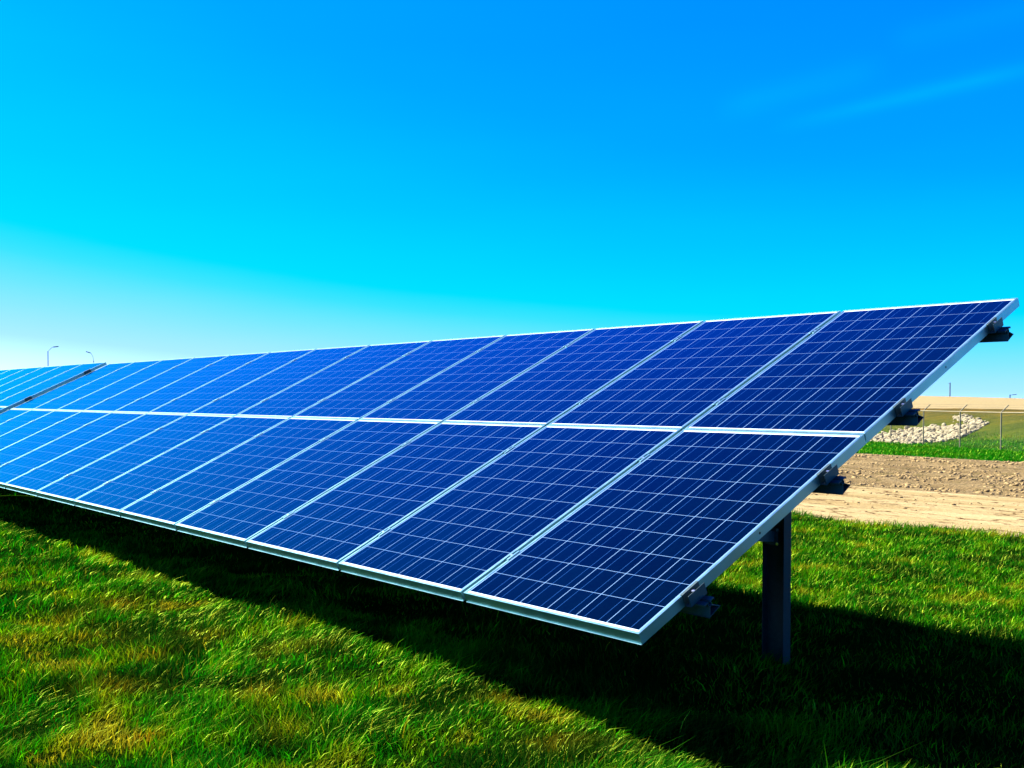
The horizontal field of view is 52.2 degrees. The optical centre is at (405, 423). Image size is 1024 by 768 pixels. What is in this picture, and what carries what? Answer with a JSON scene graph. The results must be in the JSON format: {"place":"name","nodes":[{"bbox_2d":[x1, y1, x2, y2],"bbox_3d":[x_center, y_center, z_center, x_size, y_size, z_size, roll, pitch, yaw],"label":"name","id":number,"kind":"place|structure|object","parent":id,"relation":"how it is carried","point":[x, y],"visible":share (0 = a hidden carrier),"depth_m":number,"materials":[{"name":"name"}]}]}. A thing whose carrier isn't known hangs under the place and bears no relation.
{"place":"outdoors","nodes":[
{"label":"outdoors","id":0,"kind":"place"},
{"bbox_2d":[0,487,1023,767],"bbox_3d":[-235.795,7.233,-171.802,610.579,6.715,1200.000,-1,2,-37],"label":"ground","id":1,"kind":"structure","parent":0,"point":[374,606],"depth_m":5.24,"materials":[{"name":"green plant"}]},
{"bbox_2d":[0,369,91,413],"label":"mounting rack","id":2,"kind":"object","parent":1,"relation":"on","point":[85,372],"visible":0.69,"depth_m":16.00,"materials":[{"name":"metal"}]},
{"bbox_2d":[0,407,7,412],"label":"solar panel","id":3,"kind":"object","parent":2,"relation":"attached to","point":[2,409],"visible":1,"depth_m":15.29,"materials":[{"name":"glass"}]},
{"bbox_2d":[0,368,25,379],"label":"solar panel","id":4,"kind":"object","parent":2,"relation":"attached to","point":[7,373],"visible":0.73,"depth_m":19.64,"materials":[{"name":"glass"}]},
{"bbox_2d":[0,367,42,385],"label":"solar panel","id":5,"kind":"object","parent":2,"relation":"attached to","point":[15,376],"visible":0.69,"depth_m":18.79,"materials":[{"name":"glass"}]},
{"bbox_2d":[0,365,62,392],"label":"solar panel","id":6,"kind":"object","parent":2,"relation":"attached to","point":[22,379],"visible":0.75,"depth_m":17.91,"materials":[{"name":"glass"}]},
{"bbox_2d":[0,364,81,400],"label":"solar panel","id":7,"kind":"object","parent":2,"relation":"attached to","point":[33,382],"visible":0.83,"depth_m":17.02,"materials":[{"name":"glass"}]},
{"bbox_2d":[0,362,106,409],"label":"solar panel","id":8,"kind":"object","parent":2,"relation":"attached to","point":[17,399],"visible":0.98,"depth_m":16.03,"materials":[{"name":"glass"}]},
{"bbox_2d":[1,317,1012,664],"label":"mounting rack","id":9,"kind":"object","parent":1,"relation":"on","point":[775,539],"visible":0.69,"depth_m":5.51,"materials":[{"name":"metal"}]},
{"bbox_2d":[0,409,29,423],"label":"solar panel","id":10,"kind":"object","parent":9,"relation":"attached to","point":[5,416],"visible":0.76,"depth_m":14.59,"materials":[{"name":"glass"}]},
{"bbox_2d":[0,410,54,435],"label":"solar panel","id":11,"kind":"object","parent":9,"relation":"attached to","point":[17,422],"visible":0.8,"depth_m":13.74,"materials":[{"name":"glass"}]},
{"bbox_2d":[0,410,81,449],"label":"solar panel","id":12,"kind":"object","parent":9,"relation":"attached to","point":[30,429],"visible":0.67,"depth_m":12.86,"materials":[{"name":"glass"}]},
{"bbox_2d":[0,411,111,466],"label":"solar panel","id":13,"kind":"object","parent":9,"relation":"attached to","point":[29,444],"visible":0.78,"depth_m":11.97,"materials":[{"name":"glass"}]},
{"bbox_2d":[12,362,133,409],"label":"solar panel","id":14,"kind":"object","parent":9,"relation":"attached to","point":[49,396],"visible":0.61,"depth_m":15.20,"materials":[{"name":"glass"}]},
{"bbox_2d":[0,412,146,487],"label":"solar panel","id":15,"kind":"object","parent":9,"relation":"attached to","point":[43,455],"visible":0.77,"depth_m":11.08,"materials":[{"name":"glass"}]},
{"bbox_2d":[4,413,186,495],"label":"solar panel","id":16,"kind":"object","parent":9,"relation":"attached to","point":[32,482],"visible":0.81,"depth_m":10.22,"materials":[{"name":"glass"}]},
{"bbox_2d":[33,360,161,409],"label":"solar panel","id":17,"kind":"object","parent":9,"relation":"attached to","point":[93,386],"visible":0.68,"depth_m":14.38,"materials":[{"name":"glass"}]},
{"bbox_2d":[57,357,194,410],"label":"solar panel","id":18,"kind":"object","parent":9,"relation":"attached to","point":[119,386],"visible":0.67,"depth_m":13.56,"materials":[{"name":"glass"}]},
{"bbox_2d":[36,414,233,505],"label":"solar panel","id":19,"kind":"object","parent":9,"relation":"attached to","point":[70,488],"visible":0.82,"depth_m":9.41,"materials":[{"name":"glass"}]},
{"bbox_2d":[84,355,228,411],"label":"solar panel","id":20,"kind":"object","parent":9,"relation":"attached to","point":[149,386],"visible":0.66,"depth_m":12.76,"materials":[{"name":"glass"}]},
{"bbox_2d":[74,416,289,516],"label":"solar panel","id":21,"kind":"object","parent":9,"relation":"attached to","point":[121,492],"visible":0.82,"depth_m":8.59,"materials":[{"name":"glass"}]},
{"bbox_2d":[114,352,269,412],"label":"solar panel","id":22,"kind":"object","parent":9,"relation":"attached to","point":[184,386],"visible":0.64,"depth_m":11.94,"materials":[{"name":"glass"}]},
{"bbox_2d":[149,349,314,414],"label":"solar panel","id":23,"kind":"object","parent":9,"relation":"attached to","point":[211,391],"visible":0.64,"depth_m":11.12,"materials":[{"name":"glass"}]},
{"bbox_2d":[119,417,357,530],"bbox_3d":[-1.257,0.335,7.843,1.657,0.047,0.993,-31,19,-32],"label":"solar panel","id":24,"kind":"object","parent":9,"relation":"attached to","point":[170,505],"visible":0.81,"depth_m":7.78,"materials":[{"name":"glass"}]},
{"bbox_2d":[190,345,368,415],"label":"solar panel","id":25,"kind":"object","parent":9,"relation":"attached to","point":[268,385],"visible":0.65,"depth_m":10.31,"materials":[{"name":"glass"}]},
{"bbox_2d":[175,419,440,547],"bbox_3d":[-0.653,0.355,7.030,1.657,0.047,0.993,-31,19,-32],"label":"solar panel","id":26,"kind":"object","parent":9,"relation":"attached to","point":[241,516],"visible":0.85,"depth_m":6.96,"materials":[{"name":"glass"}]},
{"bbox_2d":[236,340,431,417],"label":"solar panel","id":27,"kind":"object","parent":9,"relation":"attached to","point":[306,393],"visible":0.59,"depth_m":9.49,"materials":[{"name":"glass"}]},
{"bbox_2d":[246,422,544,570],"bbox_3d":[-0.050,0.376,6.218,1.657,0.048,0.993,-31,19,-32],"label":"solar panel","id":28,"kind":"object","parent":9,"relation":"attached to","point":[333,528],"visible":0.79,"depth_m":6.13,"materials":[{"name":"glass"}]},
{"bbox_2d":[293,335,505,419],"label":"solar panel","id":29,"kind":"object","parent":9,"relation":"attached to","point":[368,394],"visible":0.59,"depth_m":8.67,"materials":[{"name":"glass"}]},
{"bbox_2d":[361,329,593,422],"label":"solar panel","id":30,"kind":"object","parent":9,"relation":"attached to","point":[441,397],"visible":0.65,"depth_m":7.86,"materials":[{"name":"glass"}]},
{"bbox_2d":[338,425,680,600],"bbox_3d":[0.553,0.396,5.406,1.657,0.046,0.993,-31,19,-32],"label":"solar panel","id":31,"kind":"object","parent":9,"relation":"attached to","point":[457,541],"visible":0.84,"depth_m":5.31,"materials":[{"name":"glass"}]},
{"bbox_2d":[443,321,703,425],"bbox_3d":[1.157,-0.342,7.097,1.657,0.046,0.993,-31,19,-32],"label":"solar panel","id":32,"kind":"object","parent":9,"relation":"attached to","point":[551,388],"visible":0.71,"depth_m":7.04,"materials":[{"name":"glass"}]},
{"bbox_2d":[464,429,865,644],"bbox_3d":[1.156,0.416,4.593,1.657,0.046,0.993,-31,19,-32],"label":"solar panel","id":33,"kind":"object","parent":9,"relation":"attached to","point":[632,554],"visible":1,"depth_m":4.47,"materials":[{"name":"glass"}]},
{"bbox_2d":[548,311,840,430],"bbox_3d":[1.761,-0.320,6.285,1.657,0.046,0.993,-31,19,-32],"label":"solar panel","id":34,"kind":"object","parent":9,"relation":"attached to","point":[688,378],"visible":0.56,"depth_m":6.22,"materials":[{"name":"glass"}]},
{"bbox_2d":[685,298,1019,442],"bbox_3d":[2.364,-0.301,5.472,1.657,0.046,0.993,-31,19,-32],"label":"solar panel","id":35,"kind":"object","parent":9,"relation":"attached to","point":[861,371],"visible":0.87,"depth_m":5.38,"materials":[{"name":"glass"}]},
{"bbox_2d":[706,507,1023,650],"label":"lawn grass","id":36,"kind":"structure","parent":1,"relation":"on","point":[892,545],"depth_m":8.91,"materials":[{"name":"green plant"}]},
{"bbox_2d":[0,0,1023,460],"label":"sky","id":37,"kind":"structure","parent":0,"point":[179,178],"materials":[{"name":"blue"}]},
{"bbox_2d":[793,486,1023,536],"bbox_3d":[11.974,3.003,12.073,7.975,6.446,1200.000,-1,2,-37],"label":"dirt road","id":38,"kind":"structure","parent":0,"point":[1009,515],"depth_m":16.30,"materials":[{"name":"beige soil"}]},
{"bbox_2d":[808,487,1018,523],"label":"road pebbles","id":39,"kind":"object","parent":38,"relation":"on","point":[907,496],"visible":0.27,"depth_m":17.78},
{"bbox_2d":[838,453,1023,497],"bbox_3d":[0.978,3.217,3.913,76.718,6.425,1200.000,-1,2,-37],"label":"bare soil","id":40,"kind":"structure","parent":0,"point":[964,484],"depth_m":26.55,"materials":[{"name":"brown soil"}]},
{"bbox_2d":[856,428,1023,461],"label":"verge grass","id":41,"kind":"structure","parent":0,"point":[924,449],"depth_m":46.55,"materials":[{"name":"green plant"}]},
{"bbox_2d":[858,396,1023,461],"bbox_3d":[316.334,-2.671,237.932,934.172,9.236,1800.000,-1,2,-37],"label":"hillside","id":42,"kind":"structure","parent":0,"point":[981,405],"depth_m":69.11,"materials":[{"name":"green plant"}]},
{"bbox_2d":[870,414,986,443],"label":"rock rubble","id":43,"kind":"object","parent":42,"relation":"on","point":[969,420],"visible":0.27,"depth_m":63.28,"materials":[{"name":"stone"}]},
{"bbox_2d":[879,404,1023,451],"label":"chain link fence","id":44,"kind":"object","parent":42,"relation":"on","point":[1000,427],"visible":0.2,"depth_m":51.44,"materials":[{"name":"metal"}]}
]}

